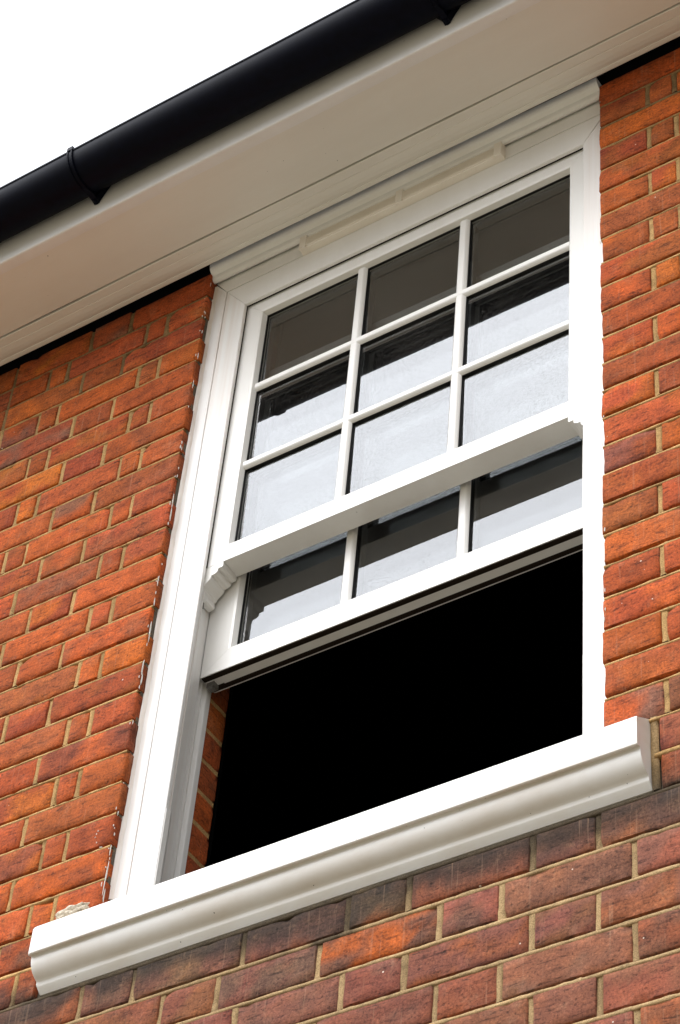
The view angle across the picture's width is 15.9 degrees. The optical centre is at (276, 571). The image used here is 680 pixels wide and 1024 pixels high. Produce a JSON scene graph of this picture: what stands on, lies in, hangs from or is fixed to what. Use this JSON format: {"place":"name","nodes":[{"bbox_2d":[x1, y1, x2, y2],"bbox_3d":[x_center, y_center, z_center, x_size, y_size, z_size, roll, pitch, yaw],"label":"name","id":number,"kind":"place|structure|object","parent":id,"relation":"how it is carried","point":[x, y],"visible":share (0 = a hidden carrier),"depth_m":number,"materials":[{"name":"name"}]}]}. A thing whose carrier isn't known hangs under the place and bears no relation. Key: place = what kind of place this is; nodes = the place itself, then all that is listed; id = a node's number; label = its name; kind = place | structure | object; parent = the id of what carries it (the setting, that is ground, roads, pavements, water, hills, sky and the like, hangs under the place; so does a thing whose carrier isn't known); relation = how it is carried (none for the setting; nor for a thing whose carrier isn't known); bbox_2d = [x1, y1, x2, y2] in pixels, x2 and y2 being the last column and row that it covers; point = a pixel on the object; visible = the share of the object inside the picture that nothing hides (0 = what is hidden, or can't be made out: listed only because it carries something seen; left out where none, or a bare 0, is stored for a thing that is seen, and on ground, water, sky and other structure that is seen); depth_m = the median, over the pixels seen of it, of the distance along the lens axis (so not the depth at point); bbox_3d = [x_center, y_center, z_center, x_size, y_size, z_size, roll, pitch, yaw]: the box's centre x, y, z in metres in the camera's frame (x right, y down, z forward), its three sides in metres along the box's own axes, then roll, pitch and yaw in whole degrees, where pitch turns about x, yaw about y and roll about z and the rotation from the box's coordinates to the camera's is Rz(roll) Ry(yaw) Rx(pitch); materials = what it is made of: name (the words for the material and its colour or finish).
{"place":"outdoors","nodes":[
{"label":"outdoors","id":0,"kind":"place"},
{"bbox_2d":[0,0,353,186],"label":"sky","id":1,"kind":"structure","parent":0,"point":[72,71],"materials":[{"name":"white"}]},
{"bbox_2d":[205,191,582,866],"bbox_3d":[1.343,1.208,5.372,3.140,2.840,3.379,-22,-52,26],"label":"window panes","id":2,"kind":"structure","parent":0,"point":[477,681],"depth_m":6.40,"materials":[{"name":"glass"}]},
{"label":"ground","id":3,"kind":"structure","parent":0,"visible":0},
{"bbox_2d":[0,48,679,1023],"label":"brick wall","id":4,"kind":"structure","parent":3,"relation":"on","point":[576,920],"depth_m":4.32,"materials":[{"name":"red brick"}]},
{"bbox_2d":[0,0,679,374],"bbox_3d":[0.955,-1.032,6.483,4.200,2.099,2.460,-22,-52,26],"label":"roof eaves","id":5,"kind":"object","parent":4,"relation":"on","point":[160,228],"visible":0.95,"depth_m":5.25,"materials":[{"name":"plastic"}]},
{"bbox_2d":[0,0,470,241],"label":"rain gutter","id":6,"kind":"object","parent":5,"relation":"attached to","point":[94,169],"visible":1,"depth_m":5.25,"materials":[{"name":"black plastic"}]},
{"bbox_2d":[28,716,653,995],"bbox_3d":[0.078,0.466,3.967,1.176,0.159,0.069,-22,-52,26],"label":"window sill","id":7,"kind":"structure","parent":4,"relation":"attached to","point":[583,774],"depth_m":3.91,"materials":[{"name":"paint"}]},
{"bbox_2d":[55,902,89,919],"bbox_3d":[-0.356,0.593,4.253,0.078,0.026,0.023,-22,-52,26],"label":"mortar lump","id":8,"kind":"object","parent":7,"relation":"on","point":[73,909],"visible":0.69,"depth_m":4.24,"materials":[{"name":"beige concrete"}]},
{"bbox_2d":[109,77,606,900],"bbox_3d":[0.234,-0.177,4.672,1.032,1.846,0.150,-22,-52,26],"label":"sash window","id":9,"kind":"structure","parent":4,"relation":"attached to","point":[225,545],"depth_m":4.82,"materials":[{"name":"plastic"}]}
]}

